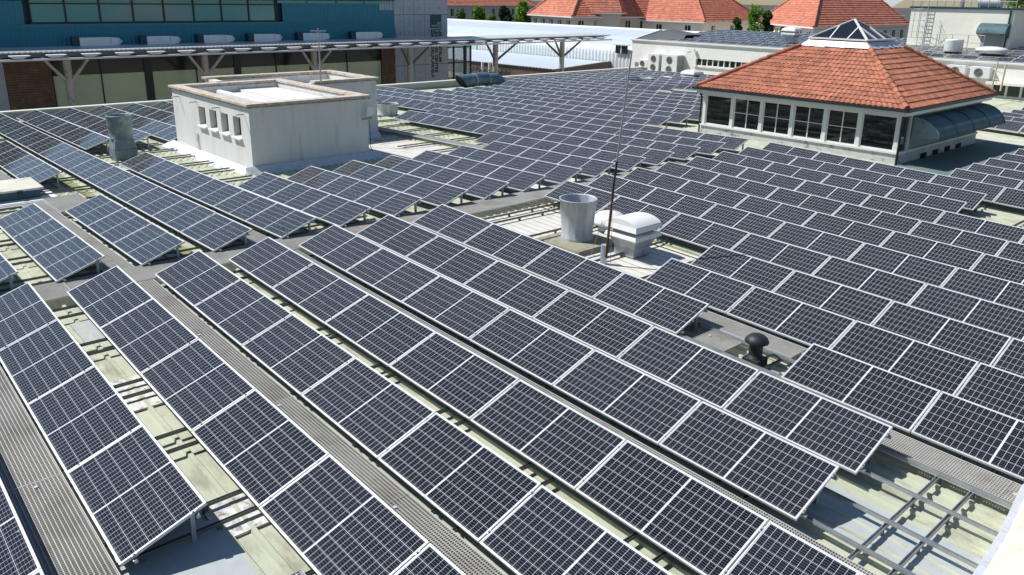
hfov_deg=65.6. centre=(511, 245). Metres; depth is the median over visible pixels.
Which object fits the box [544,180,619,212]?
solar panel
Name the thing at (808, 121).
window
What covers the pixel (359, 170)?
solar panel
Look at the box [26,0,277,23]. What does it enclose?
window frame
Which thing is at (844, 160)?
solar panel
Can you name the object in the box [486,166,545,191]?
solar panel
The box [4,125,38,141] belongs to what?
solar panel
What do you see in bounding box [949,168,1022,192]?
solar panel
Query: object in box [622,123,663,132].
solar panel
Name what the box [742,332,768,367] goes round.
mushroom vent
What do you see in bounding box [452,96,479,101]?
solar panel
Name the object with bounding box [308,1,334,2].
window
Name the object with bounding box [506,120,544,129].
solar panel
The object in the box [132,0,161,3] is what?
window
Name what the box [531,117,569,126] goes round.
solar panel
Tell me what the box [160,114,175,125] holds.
solar panel
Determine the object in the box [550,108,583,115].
solar panel
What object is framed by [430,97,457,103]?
solar panel
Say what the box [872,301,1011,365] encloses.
solar panel
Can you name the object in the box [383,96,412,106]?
solar panel
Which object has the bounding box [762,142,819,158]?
solar panel
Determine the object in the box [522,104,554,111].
solar panel
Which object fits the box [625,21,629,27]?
window
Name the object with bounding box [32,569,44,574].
solar panel
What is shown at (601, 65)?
boundary wall
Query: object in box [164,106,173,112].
solar panel
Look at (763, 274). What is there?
solar panel
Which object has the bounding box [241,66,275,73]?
window
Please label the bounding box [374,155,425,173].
solar panel
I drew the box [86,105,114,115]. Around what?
solar panel
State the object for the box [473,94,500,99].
solar panel
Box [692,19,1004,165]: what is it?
roof pavilion
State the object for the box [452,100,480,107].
solar panel
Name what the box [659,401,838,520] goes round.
solar panel
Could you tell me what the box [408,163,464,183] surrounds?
solar panel
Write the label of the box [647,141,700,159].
solar panel
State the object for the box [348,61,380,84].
window
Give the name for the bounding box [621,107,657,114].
solar panel
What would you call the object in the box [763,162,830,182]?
solar panel
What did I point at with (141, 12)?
window
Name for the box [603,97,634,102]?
solar panel
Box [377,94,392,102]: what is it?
solar panel
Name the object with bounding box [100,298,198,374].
solar panel
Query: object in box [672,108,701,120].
solar panel
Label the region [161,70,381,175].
plastered shed
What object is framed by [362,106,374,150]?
wireless antenna
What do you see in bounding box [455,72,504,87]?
duct
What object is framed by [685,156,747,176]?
solar panel
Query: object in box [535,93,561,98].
solar panel
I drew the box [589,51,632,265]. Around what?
radio mast
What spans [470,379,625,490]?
solar panel
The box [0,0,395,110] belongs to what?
building
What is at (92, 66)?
window
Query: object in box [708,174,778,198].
solar panel
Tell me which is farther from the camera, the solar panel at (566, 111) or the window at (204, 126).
the solar panel at (566, 111)
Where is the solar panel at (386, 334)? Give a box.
[324,294,435,366]
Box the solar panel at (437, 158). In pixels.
[412,150,461,166]
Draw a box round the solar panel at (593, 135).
[570,129,614,140]
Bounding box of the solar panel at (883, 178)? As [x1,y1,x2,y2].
[845,168,916,189]
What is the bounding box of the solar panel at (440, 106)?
[422,102,457,110]
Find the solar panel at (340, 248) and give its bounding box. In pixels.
[298,224,382,271]
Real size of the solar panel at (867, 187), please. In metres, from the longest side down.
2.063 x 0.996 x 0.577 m
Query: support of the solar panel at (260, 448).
on the office building at (268, 550)
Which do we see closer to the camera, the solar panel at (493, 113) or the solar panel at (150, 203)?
the solar panel at (150, 203)
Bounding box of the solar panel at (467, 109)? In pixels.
[451,106,482,113]
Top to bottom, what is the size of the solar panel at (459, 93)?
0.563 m
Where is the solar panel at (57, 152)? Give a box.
[38,143,79,161]
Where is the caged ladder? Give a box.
[910,1,931,44]
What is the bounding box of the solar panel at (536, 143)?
[513,137,559,150]
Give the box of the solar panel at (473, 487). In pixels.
[378,412,540,542]
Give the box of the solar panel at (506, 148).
[481,141,529,155]
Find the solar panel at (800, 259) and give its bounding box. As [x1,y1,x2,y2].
[731,233,830,274]
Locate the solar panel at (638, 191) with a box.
[587,173,656,200]
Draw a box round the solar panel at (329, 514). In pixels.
[259,454,428,574]
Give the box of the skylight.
[0,177,56,208]
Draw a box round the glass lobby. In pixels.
[448,43,475,79]
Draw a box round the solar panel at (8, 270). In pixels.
[0,253,18,289]
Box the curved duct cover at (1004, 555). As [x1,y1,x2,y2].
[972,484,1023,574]
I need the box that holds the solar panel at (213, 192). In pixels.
[185,179,243,206]
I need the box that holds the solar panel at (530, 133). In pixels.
[509,128,551,139]
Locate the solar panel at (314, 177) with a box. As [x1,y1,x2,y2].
[287,166,342,188]
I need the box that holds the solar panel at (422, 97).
[409,95,435,100]
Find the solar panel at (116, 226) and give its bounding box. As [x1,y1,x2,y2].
[87,207,151,244]
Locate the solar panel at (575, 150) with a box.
[549,143,600,157]
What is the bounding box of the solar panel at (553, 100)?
[539,97,569,103]
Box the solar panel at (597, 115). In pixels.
[579,112,615,119]
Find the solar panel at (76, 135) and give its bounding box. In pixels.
[59,127,94,142]
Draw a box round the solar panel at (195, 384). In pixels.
[140,338,255,432]
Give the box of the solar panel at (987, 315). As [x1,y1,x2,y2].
[909,283,1023,340]
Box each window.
[29,0,62,2]
[30,4,65,21]
[51,56,99,75]
[53,74,104,106]
[64,0,96,2]
[65,4,99,21]
[99,0,130,2]
[100,4,132,21]
[100,54,143,72]
[102,72,147,103]
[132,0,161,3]
[133,5,163,20]
[151,53,195,70]
[153,69,196,99]
[163,0,191,3]
[164,5,193,20]
[193,0,219,3]
[194,5,220,20]
[196,51,233,68]
[197,68,233,82]
[197,108,206,128]
[208,111,217,132]
[219,114,229,136]
[221,0,246,3]
[222,5,247,20]
[231,118,242,140]
[240,50,274,66]
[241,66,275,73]
[249,0,273,3]
[249,5,274,19]
[276,49,308,64]
[277,0,305,2]
[277,64,309,72]
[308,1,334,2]
[317,47,345,62]
[318,62,346,71]
[337,1,362,3]
[347,46,380,61]
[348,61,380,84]
[365,1,388,3]
[612,44,629,53]
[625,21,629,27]
[656,24,661,28]
[685,25,690,30]
[693,59,745,69]
[705,94,731,126]
[732,98,760,130]
[761,101,791,135]
[792,105,824,140]
[825,109,858,145]
[859,113,897,150]
[899,116,908,150]
[985,81,1023,97]
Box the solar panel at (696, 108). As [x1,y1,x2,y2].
[691,106,702,110]
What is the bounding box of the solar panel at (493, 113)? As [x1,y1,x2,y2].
[476,109,508,117]
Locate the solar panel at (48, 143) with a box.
[26,136,64,153]
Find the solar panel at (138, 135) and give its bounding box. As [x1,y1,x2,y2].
[133,129,151,148]
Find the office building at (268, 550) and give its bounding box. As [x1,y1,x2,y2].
[0,86,1023,574]
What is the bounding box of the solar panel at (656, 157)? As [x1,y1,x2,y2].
[620,145,674,165]
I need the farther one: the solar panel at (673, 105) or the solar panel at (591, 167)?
the solar panel at (673, 105)
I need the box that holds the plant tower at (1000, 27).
[906,0,1023,49]
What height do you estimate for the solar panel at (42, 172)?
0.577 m
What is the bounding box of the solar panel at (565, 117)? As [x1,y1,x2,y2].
[556,114,593,122]
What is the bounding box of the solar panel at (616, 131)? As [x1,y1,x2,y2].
[596,126,640,136]
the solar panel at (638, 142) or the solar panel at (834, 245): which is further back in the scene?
the solar panel at (638, 142)
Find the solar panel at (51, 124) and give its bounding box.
[36,118,67,131]
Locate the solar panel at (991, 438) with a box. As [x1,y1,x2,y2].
[911,391,1023,480]
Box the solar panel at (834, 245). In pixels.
[768,222,864,259]
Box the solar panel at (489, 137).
[474,131,522,144]
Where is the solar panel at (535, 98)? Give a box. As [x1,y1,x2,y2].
[516,95,543,100]
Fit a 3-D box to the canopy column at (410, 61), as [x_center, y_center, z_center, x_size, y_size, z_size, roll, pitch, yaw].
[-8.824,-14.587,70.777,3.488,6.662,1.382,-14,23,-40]
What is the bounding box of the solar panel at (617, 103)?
[612,101,644,107]
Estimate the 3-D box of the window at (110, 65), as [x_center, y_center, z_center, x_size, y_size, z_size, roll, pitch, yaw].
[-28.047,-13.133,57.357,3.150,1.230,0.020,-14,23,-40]
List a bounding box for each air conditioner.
[639,59,647,67]
[647,53,661,70]
[661,54,683,71]
[948,64,967,74]
[969,66,992,78]
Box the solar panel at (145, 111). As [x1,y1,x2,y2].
[132,106,159,116]
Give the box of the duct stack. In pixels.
[105,113,137,161]
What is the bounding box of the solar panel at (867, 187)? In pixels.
[821,174,894,196]
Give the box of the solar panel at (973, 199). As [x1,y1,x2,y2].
[908,180,986,211]
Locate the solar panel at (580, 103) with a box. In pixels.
[565,100,596,106]
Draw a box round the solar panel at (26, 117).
[16,110,45,122]
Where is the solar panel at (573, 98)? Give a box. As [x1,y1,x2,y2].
[559,96,588,101]
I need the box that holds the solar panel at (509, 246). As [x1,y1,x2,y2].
[463,223,552,269]
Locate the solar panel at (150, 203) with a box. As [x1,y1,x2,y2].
[126,186,184,216]
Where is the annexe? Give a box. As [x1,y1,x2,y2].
[448,48,604,75]
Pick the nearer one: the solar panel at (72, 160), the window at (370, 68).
the solar panel at (72, 160)
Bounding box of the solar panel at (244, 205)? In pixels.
[213,190,277,221]
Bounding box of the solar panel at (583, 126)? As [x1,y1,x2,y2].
[562,121,603,131]
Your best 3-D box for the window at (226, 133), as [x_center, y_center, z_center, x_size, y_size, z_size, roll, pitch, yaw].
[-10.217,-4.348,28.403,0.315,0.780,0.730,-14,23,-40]
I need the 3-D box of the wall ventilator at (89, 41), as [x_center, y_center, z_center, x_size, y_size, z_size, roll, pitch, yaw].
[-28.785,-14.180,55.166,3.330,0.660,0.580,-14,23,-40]
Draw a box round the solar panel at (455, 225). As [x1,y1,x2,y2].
[412,204,492,244]
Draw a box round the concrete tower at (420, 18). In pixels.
[379,0,447,82]
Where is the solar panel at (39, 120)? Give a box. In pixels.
[26,113,56,126]
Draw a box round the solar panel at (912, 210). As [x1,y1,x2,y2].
[860,195,944,222]
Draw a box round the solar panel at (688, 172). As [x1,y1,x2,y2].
[655,161,719,183]
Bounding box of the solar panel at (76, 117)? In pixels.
[62,111,91,123]
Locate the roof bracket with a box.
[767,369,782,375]
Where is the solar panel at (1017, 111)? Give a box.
[1010,109,1023,113]
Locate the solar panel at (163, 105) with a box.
[150,101,172,109]
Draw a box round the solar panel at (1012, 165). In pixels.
[984,158,1023,171]
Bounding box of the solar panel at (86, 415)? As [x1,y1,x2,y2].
[26,365,142,472]
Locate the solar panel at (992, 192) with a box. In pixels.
[929,174,1005,203]
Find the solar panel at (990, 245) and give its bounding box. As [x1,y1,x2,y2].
[909,221,1007,259]
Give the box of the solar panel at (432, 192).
[404,179,467,206]
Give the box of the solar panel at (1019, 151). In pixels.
[1014,148,1023,155]
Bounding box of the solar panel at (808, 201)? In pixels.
[766,187,844,214]
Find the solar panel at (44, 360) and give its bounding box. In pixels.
[0,319,94,404]
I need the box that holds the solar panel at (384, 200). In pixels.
[354,186,421,216]
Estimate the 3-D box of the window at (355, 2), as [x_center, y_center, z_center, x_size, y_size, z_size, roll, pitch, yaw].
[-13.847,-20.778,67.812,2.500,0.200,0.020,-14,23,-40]
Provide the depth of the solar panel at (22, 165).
26.54 m
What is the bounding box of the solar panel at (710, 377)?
[617,326,758,409]
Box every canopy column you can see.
[40,56,88,105]
[186,51,226,82]
[299,47,333,70]
[399,44,431,82]
[485,41,518,73]
[546,39,583,71]
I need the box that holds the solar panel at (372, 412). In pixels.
[301,357,435,459]
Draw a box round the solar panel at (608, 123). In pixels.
[587,118,626,127]
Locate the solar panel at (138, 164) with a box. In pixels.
[119,152,165,173]
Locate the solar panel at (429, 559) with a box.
[394,543,465,574]
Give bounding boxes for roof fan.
[604,212,661,257]
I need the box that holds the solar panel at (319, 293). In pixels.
[272,263,368,324]
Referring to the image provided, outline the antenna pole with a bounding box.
[310,28,325,82]
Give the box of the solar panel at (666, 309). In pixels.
[593,272,708,334]
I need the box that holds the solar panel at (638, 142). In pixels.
[607,135,655,147]
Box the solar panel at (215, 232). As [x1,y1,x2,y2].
[180,213,252,251]
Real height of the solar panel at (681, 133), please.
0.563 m
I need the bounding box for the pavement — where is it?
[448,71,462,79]
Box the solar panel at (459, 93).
[451,91,476,96]
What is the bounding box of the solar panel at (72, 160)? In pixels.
[52,150,94,170]
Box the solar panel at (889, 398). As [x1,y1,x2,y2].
[781,343,940,432]
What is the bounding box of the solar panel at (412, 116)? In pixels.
[394,110,432,125]
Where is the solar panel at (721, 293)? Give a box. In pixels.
[645,258,754,313]
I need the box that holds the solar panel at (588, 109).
[571,106,605,112]
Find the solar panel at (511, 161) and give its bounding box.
[483,152,537,169]
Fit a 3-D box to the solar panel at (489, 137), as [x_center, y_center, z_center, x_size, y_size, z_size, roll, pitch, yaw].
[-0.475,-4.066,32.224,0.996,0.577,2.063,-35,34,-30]
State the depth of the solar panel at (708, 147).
30.52 m
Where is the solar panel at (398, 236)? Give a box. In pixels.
[356,214,438,257]
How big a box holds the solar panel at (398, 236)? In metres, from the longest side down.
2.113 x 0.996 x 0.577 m
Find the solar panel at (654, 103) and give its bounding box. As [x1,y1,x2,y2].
[630,99,663,105]
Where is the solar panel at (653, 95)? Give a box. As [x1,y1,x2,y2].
[639,93,667,98]
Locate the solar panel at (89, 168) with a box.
[68,157,114,179]
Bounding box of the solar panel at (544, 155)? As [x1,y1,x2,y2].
[518,148,569,163]
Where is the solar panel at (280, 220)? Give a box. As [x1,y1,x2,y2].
[245,203,316,238]
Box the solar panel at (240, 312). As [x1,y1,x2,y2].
[194,279,291,346]
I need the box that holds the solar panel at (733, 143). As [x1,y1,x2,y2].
[698,133,748,150]
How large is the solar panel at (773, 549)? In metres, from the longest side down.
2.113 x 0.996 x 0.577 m
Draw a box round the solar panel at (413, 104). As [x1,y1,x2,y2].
[400,99,434,109]
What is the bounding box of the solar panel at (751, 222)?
[700,204,785,237]
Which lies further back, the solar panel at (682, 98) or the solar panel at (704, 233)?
the solar panel at (682, 98)
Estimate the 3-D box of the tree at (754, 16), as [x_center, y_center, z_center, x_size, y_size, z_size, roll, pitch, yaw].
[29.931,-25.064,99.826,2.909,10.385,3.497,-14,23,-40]
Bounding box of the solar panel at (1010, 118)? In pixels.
[1004,116,1023,121]
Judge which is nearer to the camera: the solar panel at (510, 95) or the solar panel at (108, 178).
the solar panel at (108, 178)
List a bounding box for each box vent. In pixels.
[680,69,703,76]
[781,27,802,40]
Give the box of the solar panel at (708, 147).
[674,137,725,154]
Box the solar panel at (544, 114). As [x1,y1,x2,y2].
[527,110,561,118]
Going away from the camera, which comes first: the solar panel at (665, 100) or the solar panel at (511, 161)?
the solar panel at (511, 161)
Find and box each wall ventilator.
[70,37,122,45]
[138,35,180,44]
[195,34,234,42]
[245,33,282,41]
[295,32,329,40]
[348,31,382,38]
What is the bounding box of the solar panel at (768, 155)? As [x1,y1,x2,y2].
[738,146,797,163]
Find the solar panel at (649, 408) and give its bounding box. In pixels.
[553,349,700,444]
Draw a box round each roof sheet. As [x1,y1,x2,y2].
[70,320,105,342]
[110,374,164,412]
[112,518,257,574]
[156,516,202,541]
[201,493,270,537]
[369,137,588,191]
[485,205,697,276]
[800,483,981,574]
[896,141,1023,175]
[975,133,1023,146]
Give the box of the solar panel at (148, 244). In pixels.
[112,223,184,265]
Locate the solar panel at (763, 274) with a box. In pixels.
[691,245,794,291]
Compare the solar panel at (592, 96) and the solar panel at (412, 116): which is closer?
the solar panel at (412, 116)
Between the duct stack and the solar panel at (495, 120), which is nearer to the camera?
the duct stack
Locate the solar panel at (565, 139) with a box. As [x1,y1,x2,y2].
[542,133,588,145]
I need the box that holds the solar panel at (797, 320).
[726,286,855,348]
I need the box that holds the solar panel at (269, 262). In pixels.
[228,237,313,288]
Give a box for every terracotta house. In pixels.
[447,0,537,20]
[527,0,648,27]
[583,0,626,26]
[639,0,759,31]
[756,0,909,37]
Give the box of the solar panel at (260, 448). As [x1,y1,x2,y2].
[192,389,328,507]
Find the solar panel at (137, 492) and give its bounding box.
[66,424,206,566]
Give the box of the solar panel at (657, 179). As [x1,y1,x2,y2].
[623,167,689,191]
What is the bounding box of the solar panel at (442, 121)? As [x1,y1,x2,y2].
[418,114,458,127]
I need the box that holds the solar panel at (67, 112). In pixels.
[52,107,79,118]
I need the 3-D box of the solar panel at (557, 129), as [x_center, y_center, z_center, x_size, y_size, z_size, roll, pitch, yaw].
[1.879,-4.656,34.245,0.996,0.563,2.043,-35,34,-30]
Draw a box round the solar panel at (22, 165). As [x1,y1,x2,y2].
[2,154,44,176]
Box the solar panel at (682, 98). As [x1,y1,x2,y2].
[665,96,697,101]
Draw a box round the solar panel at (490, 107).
[474,103,504,110]
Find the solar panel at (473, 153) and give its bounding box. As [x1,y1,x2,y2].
[448,145,497,161]
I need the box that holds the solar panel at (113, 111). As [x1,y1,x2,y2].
[98,109,126,118]
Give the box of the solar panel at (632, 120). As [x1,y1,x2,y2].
[610,116,649,124]
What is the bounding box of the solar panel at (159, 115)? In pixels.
[146,110,173,120]
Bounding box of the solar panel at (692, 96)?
[682,94,703,98]
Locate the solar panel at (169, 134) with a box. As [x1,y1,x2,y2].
[152,126,176,141]
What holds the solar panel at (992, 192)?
on the office building at (268, 550)
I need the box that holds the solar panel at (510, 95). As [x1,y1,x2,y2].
[493,92,519,97]
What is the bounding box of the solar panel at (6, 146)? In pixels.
[0,140,16,153]
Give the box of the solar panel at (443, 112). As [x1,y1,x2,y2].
[426,108,458,116]
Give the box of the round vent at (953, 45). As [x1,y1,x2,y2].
[943,39,963,51]
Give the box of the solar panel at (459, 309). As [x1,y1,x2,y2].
[401,275,508,339]
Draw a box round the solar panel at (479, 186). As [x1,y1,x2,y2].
[447,172,508,199]
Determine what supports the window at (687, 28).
in the terracotta house at (698, 15)
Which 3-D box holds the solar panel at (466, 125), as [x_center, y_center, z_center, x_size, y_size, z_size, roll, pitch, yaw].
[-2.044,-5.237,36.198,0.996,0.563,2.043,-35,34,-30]
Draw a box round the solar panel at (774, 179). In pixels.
[737,167,805,190]
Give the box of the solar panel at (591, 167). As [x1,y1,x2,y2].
[558,155,615,177]
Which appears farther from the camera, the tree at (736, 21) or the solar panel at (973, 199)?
the tree at (736, 21)
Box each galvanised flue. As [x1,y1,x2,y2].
[377,102,398,116]
[559,193,597,242]
[629,76,652,81]
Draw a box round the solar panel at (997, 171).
[967,163,1023,179]
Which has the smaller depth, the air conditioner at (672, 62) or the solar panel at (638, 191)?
the solar panel at (638, 191)
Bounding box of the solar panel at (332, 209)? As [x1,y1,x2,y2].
[301,194,371,226]
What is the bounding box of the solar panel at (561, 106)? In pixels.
[545,102,575,109]
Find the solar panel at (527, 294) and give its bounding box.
[463,260,567,318]
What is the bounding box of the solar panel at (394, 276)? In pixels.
[345,248,439,302]
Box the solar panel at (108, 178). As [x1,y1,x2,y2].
[85,166,134,190]
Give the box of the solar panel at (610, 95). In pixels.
[596,92,623,97]
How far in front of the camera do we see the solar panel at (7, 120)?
36.38 m
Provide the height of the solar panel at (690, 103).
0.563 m
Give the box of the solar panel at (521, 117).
[502,113,537,121]
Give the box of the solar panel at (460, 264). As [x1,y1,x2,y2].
[405,235,497,285]
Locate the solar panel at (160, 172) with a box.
[139,160,188,182]
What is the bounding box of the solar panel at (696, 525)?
[575,440,767,574]
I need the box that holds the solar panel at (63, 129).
[46,122,79,137]
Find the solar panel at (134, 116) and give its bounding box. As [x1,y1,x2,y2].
[127,112,140,119]
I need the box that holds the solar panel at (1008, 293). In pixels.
[942,267,1023,310]
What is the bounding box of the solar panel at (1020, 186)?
[1016,180,1023,189]
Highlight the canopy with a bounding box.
[0,33,611,61]
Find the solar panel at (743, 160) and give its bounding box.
[713,151,772,169]
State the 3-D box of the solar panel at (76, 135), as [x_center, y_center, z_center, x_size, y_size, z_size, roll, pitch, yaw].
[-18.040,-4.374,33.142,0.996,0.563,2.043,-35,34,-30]
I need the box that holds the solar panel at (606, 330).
[533,290,653,359]
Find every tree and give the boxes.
[455,10,465,18]
[472,5,486,19]
[487,14,496,20]
[498,5,514,21]
[512,0,530,22]
[731,17,742,29]
[746,4,764,30]
[761,10,774,31]
[1004,0,1023,7]
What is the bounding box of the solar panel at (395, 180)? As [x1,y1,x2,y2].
[366,169,424,191]
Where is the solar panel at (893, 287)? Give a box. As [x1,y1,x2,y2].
[813,256,925,304]
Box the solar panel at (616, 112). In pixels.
[601,109,636,116]
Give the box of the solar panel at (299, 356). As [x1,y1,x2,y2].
[242,314,354,395]
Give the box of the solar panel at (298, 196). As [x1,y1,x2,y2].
[267,182,329,210]
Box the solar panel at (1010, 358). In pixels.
[993,338,1023,376]
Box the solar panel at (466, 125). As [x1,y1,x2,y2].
[444,118,486,132]
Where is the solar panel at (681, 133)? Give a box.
[658,128,703,138]
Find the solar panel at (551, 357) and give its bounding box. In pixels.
[469,309,594,386]
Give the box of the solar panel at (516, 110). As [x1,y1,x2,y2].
[500,107,532,114]
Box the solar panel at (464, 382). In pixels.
[389,332,518,420]
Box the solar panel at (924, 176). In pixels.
[868,162,936,181]
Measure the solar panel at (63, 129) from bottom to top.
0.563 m
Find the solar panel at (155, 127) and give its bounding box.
[137,121,172,135]
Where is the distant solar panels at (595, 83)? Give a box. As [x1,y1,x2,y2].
[377,29,1023,109]
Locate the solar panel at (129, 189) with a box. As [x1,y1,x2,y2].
[104,175,157,202]
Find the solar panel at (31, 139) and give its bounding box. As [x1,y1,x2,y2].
[15,131,49,147]
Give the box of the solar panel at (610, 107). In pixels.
[592,103,622,110]
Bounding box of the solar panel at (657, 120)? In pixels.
[632,113,670,127]
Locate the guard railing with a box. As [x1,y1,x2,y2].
[935,33,984,47]
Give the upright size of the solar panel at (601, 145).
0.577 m
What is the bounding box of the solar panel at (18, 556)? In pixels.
[0,477,42,574]
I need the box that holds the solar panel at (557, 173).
[523,160,582,183]
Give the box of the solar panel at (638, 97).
[621,95,651,100]
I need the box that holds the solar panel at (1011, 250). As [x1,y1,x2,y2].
[997,241,1023,262]
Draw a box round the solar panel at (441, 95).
[430,93,457,98]
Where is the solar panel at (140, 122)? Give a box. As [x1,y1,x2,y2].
[132,116,156,128]
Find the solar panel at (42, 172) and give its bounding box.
[15,162,61,188]
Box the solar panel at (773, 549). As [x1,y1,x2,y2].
[725,521,864,574]
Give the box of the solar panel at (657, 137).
[634,131,680,142]
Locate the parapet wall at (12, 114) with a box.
[0,67,644,120]
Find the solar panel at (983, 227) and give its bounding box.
[935,211,1023,242]
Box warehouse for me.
[447,19,700,67]
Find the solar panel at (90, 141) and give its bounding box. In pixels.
[72,132,108,153]
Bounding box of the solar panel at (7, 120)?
[0,116,16,126]
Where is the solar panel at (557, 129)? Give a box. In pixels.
[537,124,578,135]
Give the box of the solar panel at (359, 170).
[332,160,386,180]
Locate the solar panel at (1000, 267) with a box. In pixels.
[971,253,1023,283]
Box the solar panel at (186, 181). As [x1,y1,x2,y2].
[160,169,214,194]
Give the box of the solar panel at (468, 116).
[450,111,484,120]
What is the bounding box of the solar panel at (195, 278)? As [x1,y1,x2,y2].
[155,250,240,306]
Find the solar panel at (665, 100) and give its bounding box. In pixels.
[648,98,680,103]
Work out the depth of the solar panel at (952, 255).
18.76 m
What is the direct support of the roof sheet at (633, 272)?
on the office building at (268, 550)
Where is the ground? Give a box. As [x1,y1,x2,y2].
[531,0,911,37]
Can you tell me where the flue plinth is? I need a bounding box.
[536,232,613,254]
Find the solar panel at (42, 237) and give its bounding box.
[12,218,76,257]
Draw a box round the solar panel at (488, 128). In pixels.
[472,123,517,134]
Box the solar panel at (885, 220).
[833,203,920,233]
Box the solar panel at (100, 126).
[86,119,107,132]
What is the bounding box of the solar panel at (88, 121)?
[73,115,104,127]
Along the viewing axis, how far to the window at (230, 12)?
61.71 m
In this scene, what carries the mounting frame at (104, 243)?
on the office building at (268, 550)
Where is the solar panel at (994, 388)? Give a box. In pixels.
[955,362,1023,420]
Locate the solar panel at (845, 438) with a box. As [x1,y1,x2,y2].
[723,371,892,474]
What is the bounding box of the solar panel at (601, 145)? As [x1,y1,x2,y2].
[579,139,629,152]
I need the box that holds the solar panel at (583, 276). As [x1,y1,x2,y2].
[522,246,623,298]
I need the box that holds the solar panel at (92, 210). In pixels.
[65,194,123,226]
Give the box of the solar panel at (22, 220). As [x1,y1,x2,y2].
[0,203,52,238]
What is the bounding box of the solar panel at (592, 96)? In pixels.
[578,94,607,99]
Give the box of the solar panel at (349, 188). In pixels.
[318,175,379,200]
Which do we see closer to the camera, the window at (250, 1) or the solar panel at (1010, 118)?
the solar panel at (1010, 118)
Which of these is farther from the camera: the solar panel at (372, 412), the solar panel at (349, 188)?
the solar panel at (349, 188)
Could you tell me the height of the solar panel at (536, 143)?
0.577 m
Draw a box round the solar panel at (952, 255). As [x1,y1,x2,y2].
[880,231,983,269]
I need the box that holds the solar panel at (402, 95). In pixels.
[389,92,414,97]
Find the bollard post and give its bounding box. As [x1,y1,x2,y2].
[488,62,490,72]
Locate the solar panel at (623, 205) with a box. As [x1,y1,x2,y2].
[597,196,679,230]
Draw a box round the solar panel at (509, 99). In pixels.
[495,96,523,102]
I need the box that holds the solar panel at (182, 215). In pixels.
[151,198,216,232]
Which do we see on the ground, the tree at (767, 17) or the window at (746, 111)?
the tree at (767, 17)
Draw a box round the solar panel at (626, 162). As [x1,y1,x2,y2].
[590,150,645,170]
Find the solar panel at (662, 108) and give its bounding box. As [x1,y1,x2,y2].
[641,105,675,111]
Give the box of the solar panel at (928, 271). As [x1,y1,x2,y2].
[848,243,956,286]
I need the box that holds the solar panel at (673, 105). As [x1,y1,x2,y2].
[660,102,693,108]
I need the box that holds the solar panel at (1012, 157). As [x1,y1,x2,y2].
[999,153,1023,162]
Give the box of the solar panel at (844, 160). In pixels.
[812,152,874,169]
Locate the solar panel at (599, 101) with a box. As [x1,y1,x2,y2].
[584,98,615,104]
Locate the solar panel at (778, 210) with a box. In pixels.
[735,195,816,225]
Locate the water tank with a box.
[978,0,1004,7]
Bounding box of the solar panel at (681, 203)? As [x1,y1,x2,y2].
[640,187,716,217]
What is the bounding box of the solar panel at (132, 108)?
[119,103,145,112]
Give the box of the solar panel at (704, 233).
[658,213,749,249]
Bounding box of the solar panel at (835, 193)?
[795,180,870,205]
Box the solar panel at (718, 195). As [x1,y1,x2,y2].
[675,180,748,207]
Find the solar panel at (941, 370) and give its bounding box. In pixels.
[830,320,978,394]
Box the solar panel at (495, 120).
[477,115,512,124]
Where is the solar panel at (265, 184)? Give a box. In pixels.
[236,172,294,197]
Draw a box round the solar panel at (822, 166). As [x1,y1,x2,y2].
[788,156,853,175]
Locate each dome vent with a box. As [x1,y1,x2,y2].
[594,210,622,232]
[975,46,1008,53]
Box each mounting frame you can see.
[0,115,485,291]
[0,201,1023,574]
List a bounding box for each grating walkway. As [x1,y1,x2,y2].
[0,161,685,301]
[0,170,11,179]
[0,366,119,574]
[22,202,134,271]
[42,194,87,213]
[136,279,505,574]
[238,230,266,244]
[290,569,305,574]
[293,249,876,574]
[378,126,484,148]
[693,311,806,358]
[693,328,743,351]
[877,430,1021,508]
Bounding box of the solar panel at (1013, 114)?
[1002,112,1023,117]
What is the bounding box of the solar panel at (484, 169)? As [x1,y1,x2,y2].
[446,158,500,176]
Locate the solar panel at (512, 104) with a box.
[498,101,528,108]
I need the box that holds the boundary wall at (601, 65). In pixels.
[555,61,610,71]
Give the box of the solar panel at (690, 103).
[677,101,702,105]
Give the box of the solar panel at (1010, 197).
[993,187,1023,208]
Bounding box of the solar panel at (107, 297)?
[67,266,152,329]
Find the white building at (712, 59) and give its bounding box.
[631,29,1023,105]
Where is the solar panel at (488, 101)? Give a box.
[474,98,502,104]
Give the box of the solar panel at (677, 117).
[652,110,690,125]
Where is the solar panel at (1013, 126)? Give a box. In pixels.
[990,120,1023,134]
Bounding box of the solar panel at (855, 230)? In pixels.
[802,212,893,245]
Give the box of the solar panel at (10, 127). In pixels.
[0,121,26,134]
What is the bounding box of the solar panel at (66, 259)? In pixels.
[32,236,104,281]
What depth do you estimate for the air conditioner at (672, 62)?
68.90 m
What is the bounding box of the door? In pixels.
[980,33,1004,46]
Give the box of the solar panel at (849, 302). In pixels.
[773,270,892,324]
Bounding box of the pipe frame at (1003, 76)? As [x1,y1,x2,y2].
[991,62,1006,90]
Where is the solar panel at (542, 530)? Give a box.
[479,485,672,574]
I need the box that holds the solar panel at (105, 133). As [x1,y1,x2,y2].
[99,128,133,137]
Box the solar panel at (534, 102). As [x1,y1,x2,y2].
[519,99,549,105]
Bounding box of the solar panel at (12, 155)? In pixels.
[0,147,29,166]
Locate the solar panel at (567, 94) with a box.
[553,91,580,96]
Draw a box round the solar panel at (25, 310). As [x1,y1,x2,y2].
[0,282,57,349]
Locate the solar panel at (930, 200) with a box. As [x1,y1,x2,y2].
[886,187,966,212]

